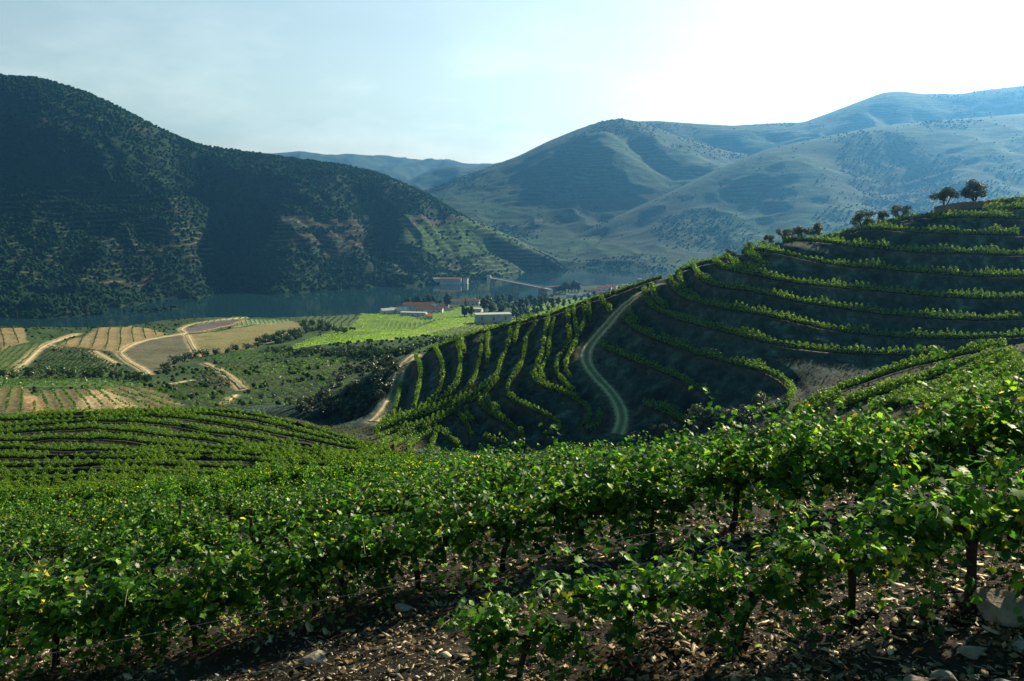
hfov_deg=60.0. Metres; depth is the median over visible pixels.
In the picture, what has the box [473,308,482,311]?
farm shed
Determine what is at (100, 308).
woodland
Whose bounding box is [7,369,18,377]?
tree
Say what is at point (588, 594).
grapevine
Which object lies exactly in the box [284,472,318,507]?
grapevine
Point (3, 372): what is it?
tree
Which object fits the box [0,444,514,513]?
vine row
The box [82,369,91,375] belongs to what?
tree
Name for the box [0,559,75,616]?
grapevine
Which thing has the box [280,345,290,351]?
bush
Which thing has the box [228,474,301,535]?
grapevine
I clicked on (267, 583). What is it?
grapevine
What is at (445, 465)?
grapevine
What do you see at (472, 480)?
grapevine
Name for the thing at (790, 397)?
vine row
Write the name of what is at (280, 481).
vine row
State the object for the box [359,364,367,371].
olive tree
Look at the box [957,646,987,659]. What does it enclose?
rock
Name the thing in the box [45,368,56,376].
tree
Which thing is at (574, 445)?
grapevine
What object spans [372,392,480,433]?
vine row
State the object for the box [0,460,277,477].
vine row
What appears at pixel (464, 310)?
tree
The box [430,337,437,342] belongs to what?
bush
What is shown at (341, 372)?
olive tree
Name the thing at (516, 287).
river bridge
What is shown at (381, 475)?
grapevine
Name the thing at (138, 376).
tree
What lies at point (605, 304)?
vine row
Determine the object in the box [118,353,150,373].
valley track
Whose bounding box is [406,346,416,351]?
bush
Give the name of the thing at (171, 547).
grapevine
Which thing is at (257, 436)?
vine row
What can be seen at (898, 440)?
grapevine
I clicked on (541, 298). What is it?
tree
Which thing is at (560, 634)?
grapevine
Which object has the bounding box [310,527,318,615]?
vine post
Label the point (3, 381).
distant vines
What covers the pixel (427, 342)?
bush
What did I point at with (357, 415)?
olive tree
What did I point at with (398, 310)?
farm shed
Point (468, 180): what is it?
woodland
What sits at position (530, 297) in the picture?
tree
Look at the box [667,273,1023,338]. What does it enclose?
vine row
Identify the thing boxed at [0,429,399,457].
vine row
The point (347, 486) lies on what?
grapevine
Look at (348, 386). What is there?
olive tree
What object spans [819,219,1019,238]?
vine row
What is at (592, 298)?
vine row
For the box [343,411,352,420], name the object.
olive tree
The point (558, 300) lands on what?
tree
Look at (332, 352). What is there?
bush
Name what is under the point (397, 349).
bush
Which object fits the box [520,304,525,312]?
tree
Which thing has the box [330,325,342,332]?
tree
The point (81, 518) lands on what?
grapevine
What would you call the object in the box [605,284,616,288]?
house
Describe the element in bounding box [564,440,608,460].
grapevine
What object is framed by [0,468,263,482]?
vine row
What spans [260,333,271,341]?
tree
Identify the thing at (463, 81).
sky
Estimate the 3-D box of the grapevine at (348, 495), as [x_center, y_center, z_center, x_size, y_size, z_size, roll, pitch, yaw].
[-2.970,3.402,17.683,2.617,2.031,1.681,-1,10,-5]
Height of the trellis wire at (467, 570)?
1.823 m
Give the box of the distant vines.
[0,297,589,411]
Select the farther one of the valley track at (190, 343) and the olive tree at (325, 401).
the valley track at (190, 343)
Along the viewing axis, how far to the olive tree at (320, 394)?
255.29 m
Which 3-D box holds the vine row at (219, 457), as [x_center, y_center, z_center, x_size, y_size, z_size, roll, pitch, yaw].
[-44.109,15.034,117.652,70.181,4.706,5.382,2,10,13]
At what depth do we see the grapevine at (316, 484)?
30.70 m
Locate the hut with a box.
[425,313,432,319]
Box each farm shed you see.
[380,307,395,314]
[394,307,409,313]
[400,311,426,316]
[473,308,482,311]
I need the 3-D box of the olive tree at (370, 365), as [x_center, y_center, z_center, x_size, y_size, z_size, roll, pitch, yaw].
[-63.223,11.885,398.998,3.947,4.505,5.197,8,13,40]
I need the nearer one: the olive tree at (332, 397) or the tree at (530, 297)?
the olive tree at (332, 397)
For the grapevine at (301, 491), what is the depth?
26.80 m
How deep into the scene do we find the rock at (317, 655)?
9.98 m
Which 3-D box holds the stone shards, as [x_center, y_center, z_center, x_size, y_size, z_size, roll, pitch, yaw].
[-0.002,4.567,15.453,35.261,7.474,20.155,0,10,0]
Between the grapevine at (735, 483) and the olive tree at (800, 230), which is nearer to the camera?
the grapevine at (735, 483)
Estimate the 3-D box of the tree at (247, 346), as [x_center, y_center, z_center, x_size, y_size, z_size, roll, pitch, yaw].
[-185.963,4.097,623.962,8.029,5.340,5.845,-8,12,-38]
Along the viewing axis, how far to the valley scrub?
449.74 m
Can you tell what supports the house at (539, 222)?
on the mountain at (650, 168)
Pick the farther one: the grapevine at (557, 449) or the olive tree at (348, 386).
the olive tree at (348, 386)
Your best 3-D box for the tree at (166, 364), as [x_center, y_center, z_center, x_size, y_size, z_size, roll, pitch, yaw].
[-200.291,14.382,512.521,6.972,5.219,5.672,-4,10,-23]
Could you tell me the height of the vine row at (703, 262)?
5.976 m
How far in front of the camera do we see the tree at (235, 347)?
613.52 m
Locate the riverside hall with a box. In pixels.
[440,277,461,284]
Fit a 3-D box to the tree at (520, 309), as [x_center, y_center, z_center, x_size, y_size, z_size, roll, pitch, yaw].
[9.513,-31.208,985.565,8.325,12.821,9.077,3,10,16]
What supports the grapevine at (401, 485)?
on the ground
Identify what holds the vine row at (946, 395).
on the ground
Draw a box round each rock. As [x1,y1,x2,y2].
[301,650,326,665]
[395,603,412,611]
[533,559,551,570]
[808,515,824,525]
[903,675,929,680]
[929,669,956,680]
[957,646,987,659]
[972,587,1023,627]
[994,678,1008,680]
[1010,639,1023,651]
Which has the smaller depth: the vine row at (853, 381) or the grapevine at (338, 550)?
the grapevine at (338, 550)
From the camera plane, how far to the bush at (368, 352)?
434.17 m
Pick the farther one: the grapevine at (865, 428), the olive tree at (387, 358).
the olive tree at (387, 358)
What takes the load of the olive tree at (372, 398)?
on the ground
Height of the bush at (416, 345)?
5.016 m
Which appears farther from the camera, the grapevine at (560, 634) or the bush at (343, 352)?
the bush at (343, 352)
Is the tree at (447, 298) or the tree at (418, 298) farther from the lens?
the tree at (418, 298)
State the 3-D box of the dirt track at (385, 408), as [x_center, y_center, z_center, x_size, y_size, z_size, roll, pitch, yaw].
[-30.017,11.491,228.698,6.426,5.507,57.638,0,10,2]
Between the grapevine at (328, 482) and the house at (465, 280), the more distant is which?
the house at (465, 280)
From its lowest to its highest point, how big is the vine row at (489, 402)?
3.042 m
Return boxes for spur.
[547,113,1023,269]
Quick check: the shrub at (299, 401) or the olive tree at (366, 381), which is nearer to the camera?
the olive tree at (366, 381)
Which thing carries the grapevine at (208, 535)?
on the ground
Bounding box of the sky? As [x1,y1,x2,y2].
[0,0,1023,163]
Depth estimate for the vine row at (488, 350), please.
218.81 m
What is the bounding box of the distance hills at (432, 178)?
[404,162,500,189]
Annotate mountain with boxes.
[0,78,565,318]
[423,119,749,258]
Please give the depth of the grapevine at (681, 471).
20.93 m
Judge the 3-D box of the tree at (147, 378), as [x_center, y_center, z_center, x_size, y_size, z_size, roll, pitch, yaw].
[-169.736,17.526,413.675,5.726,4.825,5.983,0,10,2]
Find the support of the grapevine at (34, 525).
on the ground
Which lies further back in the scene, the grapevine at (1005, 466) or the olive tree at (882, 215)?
the olive tree at (882, 215)
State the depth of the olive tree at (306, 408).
250.38 m
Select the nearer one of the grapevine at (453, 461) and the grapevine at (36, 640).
the grapevine at (36, 640)
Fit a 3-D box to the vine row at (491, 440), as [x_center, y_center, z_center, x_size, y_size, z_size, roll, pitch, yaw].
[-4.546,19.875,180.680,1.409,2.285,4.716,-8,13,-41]
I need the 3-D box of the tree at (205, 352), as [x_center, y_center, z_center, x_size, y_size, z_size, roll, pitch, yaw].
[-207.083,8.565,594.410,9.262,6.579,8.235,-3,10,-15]
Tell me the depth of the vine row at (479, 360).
202.22 m
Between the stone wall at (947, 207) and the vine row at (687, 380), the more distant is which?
the stone wall at (947, 207)
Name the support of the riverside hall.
on the ground
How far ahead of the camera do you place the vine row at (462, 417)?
190.42 m
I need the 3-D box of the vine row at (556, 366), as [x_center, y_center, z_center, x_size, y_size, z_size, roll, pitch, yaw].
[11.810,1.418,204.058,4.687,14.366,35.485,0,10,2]
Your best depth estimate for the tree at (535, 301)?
1153.07 m
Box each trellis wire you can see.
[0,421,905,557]
[0,434,881,604]
[2,488,968,662]
[18,476,881,644]
[212,549,964,680]
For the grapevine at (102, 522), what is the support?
on the ground
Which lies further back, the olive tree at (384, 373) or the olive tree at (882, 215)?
the olive tree at (384, 373)
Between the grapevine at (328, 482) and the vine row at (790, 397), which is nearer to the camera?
the grapevine at (328, 482)
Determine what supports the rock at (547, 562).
on the ground
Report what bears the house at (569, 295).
on the ground
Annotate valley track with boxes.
[7,333,77,374]
[93,351,115,363]
[117,317,247,352]
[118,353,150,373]
[185,335,200,355]
[202,363,245,388]
[222,394,236,402]
[373,323,472,340]
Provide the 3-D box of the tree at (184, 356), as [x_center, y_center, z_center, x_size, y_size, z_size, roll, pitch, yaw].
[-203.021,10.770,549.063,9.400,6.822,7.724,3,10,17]
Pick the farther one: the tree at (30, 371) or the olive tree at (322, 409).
the tree at (30, 371)
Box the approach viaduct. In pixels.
[541,285,565,294]
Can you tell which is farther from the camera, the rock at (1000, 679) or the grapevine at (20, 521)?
the grapevine at (20, 521)
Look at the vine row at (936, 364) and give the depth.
91.64 m
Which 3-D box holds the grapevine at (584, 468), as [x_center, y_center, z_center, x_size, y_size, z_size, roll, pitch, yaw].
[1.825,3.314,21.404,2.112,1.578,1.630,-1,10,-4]
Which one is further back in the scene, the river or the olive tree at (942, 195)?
the river
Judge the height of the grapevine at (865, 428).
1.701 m
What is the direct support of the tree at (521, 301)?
on the ground
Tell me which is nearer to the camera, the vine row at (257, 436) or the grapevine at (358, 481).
the grapevine at (358, 481)
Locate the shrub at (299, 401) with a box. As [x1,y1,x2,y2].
[295,397,303,404]
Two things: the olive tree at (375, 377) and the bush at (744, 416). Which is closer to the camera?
the bush at (744, 416)
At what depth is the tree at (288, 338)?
663.82 m
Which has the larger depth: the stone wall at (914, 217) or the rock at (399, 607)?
the stone wall at (914, 217)
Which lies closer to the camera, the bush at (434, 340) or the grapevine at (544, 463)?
the grapevine at (544, 463)
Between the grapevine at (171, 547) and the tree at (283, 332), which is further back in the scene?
the tree at (283, 332)
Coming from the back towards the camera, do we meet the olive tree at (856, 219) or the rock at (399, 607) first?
the olive tree at (856, 219)
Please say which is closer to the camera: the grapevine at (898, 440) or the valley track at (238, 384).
the grapevine at (898, 440)
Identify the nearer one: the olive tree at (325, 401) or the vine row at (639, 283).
the vine row at (639, 283)
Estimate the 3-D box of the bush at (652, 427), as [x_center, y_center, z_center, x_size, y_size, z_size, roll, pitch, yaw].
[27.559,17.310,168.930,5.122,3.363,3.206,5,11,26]
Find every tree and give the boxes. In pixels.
[0,368,6,376]
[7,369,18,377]
[22,366,35,376]
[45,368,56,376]
[60,367,77,375]
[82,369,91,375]
[92,365,108,375]
[109,369,123,377]
[124,371,131,378]
[126,370,144,380]
[141,374,152,381]
[160,362,170,368]
[167,355,182,364]
[175,352,191,361]
[188,349,199,357]
[196,348,209,356]
[212,348,220,354]
[230,344,239,350]
[242,343,252,348]
[254,336,266,344]
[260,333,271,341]
[270,334,283,343]
[278,329,289,337]
[282,334,292,340]
[287,329,302,338]
[294,402,305,411]
[299,319,308,325]
[301,325,311,332]
[303,396,316,405]
[304,404,312,411]
[306,409,316,417]
[309,319,315,324]
[312,388,329,400]
[312,407,323,418]
[317,321,324,329]
[318,404,335,416]
[321,396,332,406]
[326,393,340,400]
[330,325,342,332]
[330,398,346,409]
[337,370,346,377]
[338,385,349,396]
[340,326,347,332]
[343,383,361,393]
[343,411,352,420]
[349,380,361,388]
[350,383,363,394]
[353,410,360,418]
[355,407,365,415]
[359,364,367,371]
[363,377,370,384]
[367,362,375,370]
[367,393,376,401]
[369,372,385,386]
[370,374,385,386]
[373,370,389,376]
[373,385,381,393]
[374,367,388,372]
[374,389,386,399]
[376,360,385,367]
[377,378,395,392]
[381,354,395,362]
[387,359,400,371]
[414,295,421,301]
[426,294,431,301]
[443,293,452,307]
[460,302,469,316]
[468,305,474,315]
[479,298,488,311]
[484,294,492,304]
[487,303,495,311]
[494,294,501,303]
[497,301,504,311]
[508,294,514,303]
[512,309,519,317]
[517,298,524,307]
[518,307,523,316]
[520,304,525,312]
[524,297,529,307]
[527,295,533,305]
[532,297,538,307]
[538,296,544,306]
[542,293,548,304]
[548,297,555,307]
[555,297,561,305]
[725,249,735,255]
[758,234,774,246]
[776,228,792,238]
[791,226,810,241]
[807,222,822,238]
[849,210,875,227]
[877,210,893,222]
[889,205,911,218]
[927,186,961,204]
[959,179,987,200]
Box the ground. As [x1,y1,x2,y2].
[0,204,1023,680]
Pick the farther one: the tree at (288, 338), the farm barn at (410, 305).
the farm barn at (410, 305)
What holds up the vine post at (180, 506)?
on the ground
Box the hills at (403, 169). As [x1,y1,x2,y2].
[255,151,489,181]
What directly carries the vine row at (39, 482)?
on the ground
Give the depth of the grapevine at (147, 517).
22.15 m
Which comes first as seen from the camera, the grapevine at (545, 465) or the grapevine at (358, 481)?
the grapevine at (545, 465)
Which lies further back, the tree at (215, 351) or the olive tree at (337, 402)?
the tree at (215, 351)
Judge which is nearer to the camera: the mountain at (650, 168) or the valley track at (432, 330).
the valley track at (432, 330)
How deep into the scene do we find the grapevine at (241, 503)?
26.96 m
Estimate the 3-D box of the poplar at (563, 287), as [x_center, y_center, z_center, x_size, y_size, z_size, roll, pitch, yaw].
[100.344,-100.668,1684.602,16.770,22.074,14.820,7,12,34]
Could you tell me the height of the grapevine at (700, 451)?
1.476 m
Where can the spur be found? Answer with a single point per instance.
(973, 146)
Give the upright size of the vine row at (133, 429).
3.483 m
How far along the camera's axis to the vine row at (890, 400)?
85.59 m
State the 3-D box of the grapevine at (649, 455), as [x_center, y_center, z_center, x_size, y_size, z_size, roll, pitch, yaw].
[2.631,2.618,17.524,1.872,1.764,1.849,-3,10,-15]
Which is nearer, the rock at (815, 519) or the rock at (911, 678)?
the rock at (911, 678)
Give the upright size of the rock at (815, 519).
0.182 m
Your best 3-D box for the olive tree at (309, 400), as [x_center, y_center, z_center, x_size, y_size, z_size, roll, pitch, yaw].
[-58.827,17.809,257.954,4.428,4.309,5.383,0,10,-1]
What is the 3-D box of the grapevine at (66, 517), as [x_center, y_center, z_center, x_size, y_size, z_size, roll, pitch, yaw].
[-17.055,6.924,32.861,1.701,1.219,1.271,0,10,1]
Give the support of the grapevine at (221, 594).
on the ground
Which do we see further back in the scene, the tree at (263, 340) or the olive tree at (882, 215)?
the tree at (263, 340)
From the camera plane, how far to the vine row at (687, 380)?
187.55 m
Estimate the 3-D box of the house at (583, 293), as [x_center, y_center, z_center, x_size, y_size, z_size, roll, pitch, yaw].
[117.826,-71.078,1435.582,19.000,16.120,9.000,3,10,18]
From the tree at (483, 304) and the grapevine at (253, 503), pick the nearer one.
the grapevine at (253, 503)
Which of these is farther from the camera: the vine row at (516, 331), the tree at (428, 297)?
the tree at (428, 297)
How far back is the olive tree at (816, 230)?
217.68 m
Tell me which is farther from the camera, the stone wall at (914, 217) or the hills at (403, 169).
the hills at (403, 169)
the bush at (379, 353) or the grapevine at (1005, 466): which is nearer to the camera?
the grapevine at (1005, 466)
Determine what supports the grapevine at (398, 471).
on the ground
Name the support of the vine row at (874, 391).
on the ground
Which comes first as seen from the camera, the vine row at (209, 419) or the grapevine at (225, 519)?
the grapevine at (225, 519)
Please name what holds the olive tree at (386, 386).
on the ground
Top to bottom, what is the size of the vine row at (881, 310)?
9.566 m
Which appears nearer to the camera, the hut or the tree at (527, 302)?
the hut
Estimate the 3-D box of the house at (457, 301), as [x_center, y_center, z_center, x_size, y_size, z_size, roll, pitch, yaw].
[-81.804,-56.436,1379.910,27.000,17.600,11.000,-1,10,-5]
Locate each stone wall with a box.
[908,210,933,219]
[934,202,960,213]
[961,196,1023,208]
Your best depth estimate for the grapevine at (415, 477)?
26.25 m
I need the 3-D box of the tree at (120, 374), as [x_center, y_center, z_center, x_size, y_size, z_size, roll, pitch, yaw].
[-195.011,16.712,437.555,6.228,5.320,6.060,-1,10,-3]
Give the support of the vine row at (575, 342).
on the ground
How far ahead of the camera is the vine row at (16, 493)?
74.19 m
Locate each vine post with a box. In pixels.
[178,499,182,536]
[249,508,253,557]
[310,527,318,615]
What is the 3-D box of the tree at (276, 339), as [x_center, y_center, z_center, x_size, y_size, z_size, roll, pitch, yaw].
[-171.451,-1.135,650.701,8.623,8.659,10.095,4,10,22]
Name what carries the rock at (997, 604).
on the ground
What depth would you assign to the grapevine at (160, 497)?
36.33 m
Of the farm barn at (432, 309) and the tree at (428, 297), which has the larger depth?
the tree at (428, 297)
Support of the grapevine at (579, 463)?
on the ground
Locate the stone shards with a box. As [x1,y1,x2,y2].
[0,459,1023,680]
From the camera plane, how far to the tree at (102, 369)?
445.80 m
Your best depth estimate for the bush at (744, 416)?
148.75 m
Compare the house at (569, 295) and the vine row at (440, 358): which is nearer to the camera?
the vine row at (440, 358)
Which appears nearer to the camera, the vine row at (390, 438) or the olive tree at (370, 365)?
the vine row at (390, 438)
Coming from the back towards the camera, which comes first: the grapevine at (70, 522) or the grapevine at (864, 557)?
the grapevine at (70, 522)
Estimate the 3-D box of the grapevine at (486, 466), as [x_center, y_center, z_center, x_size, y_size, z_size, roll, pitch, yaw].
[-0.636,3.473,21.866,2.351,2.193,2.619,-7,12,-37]
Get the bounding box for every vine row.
[0,406,388,448]
[0,409,395,452]
[0,414,404,456]
[0,420,407,458]
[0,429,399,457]
[0,441,422,462]
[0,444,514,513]
[0,448,423,466]
[0,454,336,469]
[0,458,409,498]
[0,458,465,505]
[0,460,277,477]
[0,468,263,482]
[0,474,264,488]
[1,443,628,515]
[1,478,224,493]
[6,403,373,444]
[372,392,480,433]
[373,403,459,438]
[379,327,512,427]
[379,333,483,423]
[380,406,455,444]
[389,341,462,416]
[391,380,402,415]
[392,411,445,447]
[405,426,431,448]
[411,343,444,412]
[412,353,422,407]
[426,311,546,352]
[428,425,439,449]
[437,424,460,446]
[457,399,474,438]
[458,336,466,351]
[464,404,474,423]
[478,376,523,436]
[482,431,498,445]
[485,330,490,362]
[485,393,500,412]
[505,317,560,437]
[513,317,521,343]
[530,314,591,427]
[539,317,555,380]
[546,290,610,317]
[554,307,575,392]
[563,304,578,378]
[577,302,586,337]
[586,301,591,320]
[586,407,602,432]
[599,294,611,312]
[599,338,709,394]
[615,274,661,294]
[621,314,796,414]
[626,303,638,323]
[641,284,944,355]
[642,397,691,426]
[649,281,667,308]
[663,400,686,421]
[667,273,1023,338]
[674,251,727,274]
[676,269,691,294]
[691,261,1023,320]
[712,254,1023,298]
[725,252,764,270]
[741,240,1023,276]
[744,249,768,268]
[782,234,1023,255]
[792,337,1006,414]
[793,387,841,418]
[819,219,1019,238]
[834,345,1014,410]
[842,347,1006,399]
[867,345,1018,410]
[873,209,1020,225]
[887,350,1022,410]
[922,356,1023,408]
[948,359,1023,403]
[975,368,1023,403]
[982,200,1023,211]
[988,195,1023,204]
[1009,380,1023,396]
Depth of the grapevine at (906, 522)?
8.15 m
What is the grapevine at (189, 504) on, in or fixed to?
on the ground
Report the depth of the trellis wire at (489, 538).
12.15 m
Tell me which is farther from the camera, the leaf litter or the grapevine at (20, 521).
the grapevine at (20, 521)
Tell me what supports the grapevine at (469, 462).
on the ground
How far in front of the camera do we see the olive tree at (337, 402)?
243.59 m
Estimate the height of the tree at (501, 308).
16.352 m
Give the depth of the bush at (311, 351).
506.44 m
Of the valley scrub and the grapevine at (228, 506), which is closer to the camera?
the grapevine at (228, 506)
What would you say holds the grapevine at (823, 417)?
on the ground
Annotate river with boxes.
[0,267,675,327]
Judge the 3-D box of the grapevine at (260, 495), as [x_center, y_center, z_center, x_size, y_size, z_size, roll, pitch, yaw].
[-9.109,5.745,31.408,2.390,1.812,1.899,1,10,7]
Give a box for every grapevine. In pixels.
[0,495,38,522]
[0,501,25,554]
[0,525,48,581]
[0,532,162,680]
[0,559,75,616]
[0,587,47,680]
[5,506,52,538]
[15,509,64,552]
[15,521,198,680]
[16,491,61,533]
[19,510,112,575]
[27,524,170,601]
[31,510,71,539]
[48,491,101,526]
[53,510,96,548]
[68,505,112,532]
[70,504,229,597]
[79,542,272,671]
[84,495,140,532]
[85,503,113,529]
[86,519,144,564]
[89,498,143,540]
[102,491,214,560]
[106,482,186,535]
[119,485,194,517]
[159,508,338,639]
[169,503,245,541]
[169,503,279,577]
[176,496,209,522]
[190,476,277,526]
[221,482,273,516]
[221,484,285,531]
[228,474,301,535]
[233,477,327,559]
[238,475,423,629]
[259,484,331,537]
[277,484,325,516]
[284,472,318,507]
[293,475,334,505]
[298,466,424,547]
[302,475,348,502]
[314,478,359,515]
[319,480,499,612]
[339,472,380,502]
[346,469,383,494]
[350,474,409,501]
[358,464,415,494]
[360,467,448,535]
[361,462,449,523]
[383,461,417,484]
[392,469,439,498]
[412,463,477,511]
[413,458,448,487]
[422,428,537,508]
[424,461,468,477]
[425,459,610,589]
[432,548,625,680]
[438,448,524,523]
[443,460,481,490]
[452,456,489,473]
[481,453,526,495]
[484,449,526,470]
[486,448,585,519]
[488,447,531,469]
[498,436,590,499]
[506,454,565,494]
[513,422,686,565]
[525,533,714,680]
[541,436,594,469]
[545,448,624,501]
[548,440,602,486]
[556,447,612,483]
[561,432,730,556]
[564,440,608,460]
[590,432,695,504]
[591,444,644,488]
[632,430,695,483]
[637,428,726,490]
[650,504,864,659]
[658,386,853,534]
[664,434,773,497]
[699,409,915,534]
[702,422,778,484]
[739,405,855,488]
[758,397,865,461]
[761,492,953,649]
[778,401,926,490]
[804,397,996,509]
[844,407,945,477]
[856,439,1023,648]
[876,344,1023,497]
[925,396,1022,469]
[945,371,1023,579]
[966,383,1023,484]
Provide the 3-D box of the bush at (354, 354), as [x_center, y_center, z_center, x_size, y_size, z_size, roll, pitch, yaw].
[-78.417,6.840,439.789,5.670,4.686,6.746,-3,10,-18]
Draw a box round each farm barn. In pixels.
[402,302,446,311]
[414,306,443,312]
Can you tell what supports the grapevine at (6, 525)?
on the ground
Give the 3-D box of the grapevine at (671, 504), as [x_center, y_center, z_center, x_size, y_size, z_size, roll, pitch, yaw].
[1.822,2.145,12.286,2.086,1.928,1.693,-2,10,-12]
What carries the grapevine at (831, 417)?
on the ground
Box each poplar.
[561,282,568,292]
[571,280,578,291]
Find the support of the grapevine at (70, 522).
on the ground
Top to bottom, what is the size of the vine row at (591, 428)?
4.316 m
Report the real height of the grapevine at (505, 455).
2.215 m
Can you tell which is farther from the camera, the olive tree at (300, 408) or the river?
the river
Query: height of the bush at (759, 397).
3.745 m
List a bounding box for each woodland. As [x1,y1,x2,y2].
[0,73,568,317]
[424,118,748,258]
[545,117,1023,269]
[642,85,1023,144]
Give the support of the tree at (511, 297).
on the ground
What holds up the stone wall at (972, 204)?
on the ground
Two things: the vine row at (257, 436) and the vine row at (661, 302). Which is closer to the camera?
the vine row at (257, 436)
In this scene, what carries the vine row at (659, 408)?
on the ground
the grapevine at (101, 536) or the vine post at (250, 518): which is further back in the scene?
the grapevine at (101, 536)
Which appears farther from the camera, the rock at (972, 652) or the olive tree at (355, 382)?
the olive tree at (355, 382)
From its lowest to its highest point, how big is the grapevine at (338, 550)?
1.932 m
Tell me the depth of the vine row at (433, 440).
184.68 m
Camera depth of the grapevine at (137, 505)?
27.46 m
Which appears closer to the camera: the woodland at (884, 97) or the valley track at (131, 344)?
the valley track at (131, 344)
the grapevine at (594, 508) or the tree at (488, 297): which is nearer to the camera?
the grapevine at (594, 508)
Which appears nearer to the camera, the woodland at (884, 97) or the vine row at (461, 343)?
the vine row at (461, 343)
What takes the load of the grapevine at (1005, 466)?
on the ground
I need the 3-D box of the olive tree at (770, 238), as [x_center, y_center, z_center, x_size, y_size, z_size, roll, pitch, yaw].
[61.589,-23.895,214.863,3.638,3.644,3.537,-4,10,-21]
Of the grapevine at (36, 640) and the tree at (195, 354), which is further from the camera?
the tree at (195, 354)
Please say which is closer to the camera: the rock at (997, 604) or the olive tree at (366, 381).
the rock at (997, 604)
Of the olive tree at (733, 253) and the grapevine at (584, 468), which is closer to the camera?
the grapevine at (584, 468)
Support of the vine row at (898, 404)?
on the ground
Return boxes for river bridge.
[490,276,552,296]
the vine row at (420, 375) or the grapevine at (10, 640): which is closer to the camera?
the grapevine at (10, 640)
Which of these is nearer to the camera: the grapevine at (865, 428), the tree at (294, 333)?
the grapevine at (865, 428)
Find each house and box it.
[451,299,461,303]
[462,298,479,304]
[463,277,467,283]
[534,220,542,224]
[566,293,581,297]
[579,292,590,295]
[597,285,611,290]
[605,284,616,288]
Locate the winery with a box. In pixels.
[474,312,511,323]
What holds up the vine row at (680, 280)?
on the ground
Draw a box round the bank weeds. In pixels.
[0,203,1023,504]
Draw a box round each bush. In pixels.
[271,347,282,353]
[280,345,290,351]
[308,348,318,355]
[329,350,339,355]
[335,350,346,356]
[343,345,351,350]
[348,349,358,357]
[362,343,375,349]
[362,349,374,356]
[376,350,385,355]
[390,345,405,354]
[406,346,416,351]
[409,341,420,349]
[423,339,431,345]
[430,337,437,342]
[630,430,649,440]
[645,421,668,438]
[658,420,681,435]
[684,403,737,432]
[721,404,759,432]
[751,390,767,408]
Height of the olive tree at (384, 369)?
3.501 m
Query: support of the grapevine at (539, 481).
on the ground
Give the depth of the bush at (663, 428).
166.93 m
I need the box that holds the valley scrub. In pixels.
[9,304,512,405]
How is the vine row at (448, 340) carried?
on the ground
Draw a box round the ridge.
[638,86,1023,154]
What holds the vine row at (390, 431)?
on the ground
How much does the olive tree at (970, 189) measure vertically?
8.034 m
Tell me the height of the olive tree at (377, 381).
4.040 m
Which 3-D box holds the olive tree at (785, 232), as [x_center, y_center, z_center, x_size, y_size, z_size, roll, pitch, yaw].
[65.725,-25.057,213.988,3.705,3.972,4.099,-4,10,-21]
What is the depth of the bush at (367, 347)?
453.82 m
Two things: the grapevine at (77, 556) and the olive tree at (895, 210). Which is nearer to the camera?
the grapevine at (77, 556)
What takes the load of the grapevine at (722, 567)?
on the ground
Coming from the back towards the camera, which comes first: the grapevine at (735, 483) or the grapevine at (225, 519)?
the grapevine at (225, 519)
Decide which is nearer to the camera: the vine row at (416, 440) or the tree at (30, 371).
the vine row at (416, 440)
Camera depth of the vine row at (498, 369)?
199.21 m
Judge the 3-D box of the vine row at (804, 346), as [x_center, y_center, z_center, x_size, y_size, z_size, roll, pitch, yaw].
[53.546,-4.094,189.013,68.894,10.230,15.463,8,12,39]
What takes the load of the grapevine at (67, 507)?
on the ground
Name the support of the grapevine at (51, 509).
on the ground
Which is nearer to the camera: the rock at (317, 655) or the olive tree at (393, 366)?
the rock at (317, 655)
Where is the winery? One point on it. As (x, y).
(491, 317)
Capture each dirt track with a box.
[369,354,421,421]
[579,283,660,434]
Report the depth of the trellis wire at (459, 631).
8.50 m
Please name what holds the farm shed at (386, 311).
on the ground
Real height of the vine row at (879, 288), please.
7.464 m
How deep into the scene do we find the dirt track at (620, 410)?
194.84 m
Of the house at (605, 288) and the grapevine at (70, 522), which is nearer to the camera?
the grapevine at (70, 522)
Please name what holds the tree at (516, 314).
on the ground
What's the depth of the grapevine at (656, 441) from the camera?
25.59 m
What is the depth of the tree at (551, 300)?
1081.22 m
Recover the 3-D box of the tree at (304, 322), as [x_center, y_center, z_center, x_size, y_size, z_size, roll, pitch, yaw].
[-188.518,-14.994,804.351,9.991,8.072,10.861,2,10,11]
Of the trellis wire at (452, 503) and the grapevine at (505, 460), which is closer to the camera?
the trellis wire at (452, 503)
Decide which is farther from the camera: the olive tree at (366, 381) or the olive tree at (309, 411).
the olive tree at (366, 381)
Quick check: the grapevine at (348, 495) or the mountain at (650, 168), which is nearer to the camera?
the grapevine at (348, 495)
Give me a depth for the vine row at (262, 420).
170.46 m
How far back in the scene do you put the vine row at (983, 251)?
203.29 m
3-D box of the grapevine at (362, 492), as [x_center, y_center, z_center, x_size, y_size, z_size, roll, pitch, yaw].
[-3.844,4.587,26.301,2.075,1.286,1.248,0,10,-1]
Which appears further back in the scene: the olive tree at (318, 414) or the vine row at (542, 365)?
the olive tree at (318, 414)
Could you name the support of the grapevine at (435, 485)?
on the ground
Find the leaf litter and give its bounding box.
[0,458,1023,680]
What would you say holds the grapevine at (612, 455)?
on the ground
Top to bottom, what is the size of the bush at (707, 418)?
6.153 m

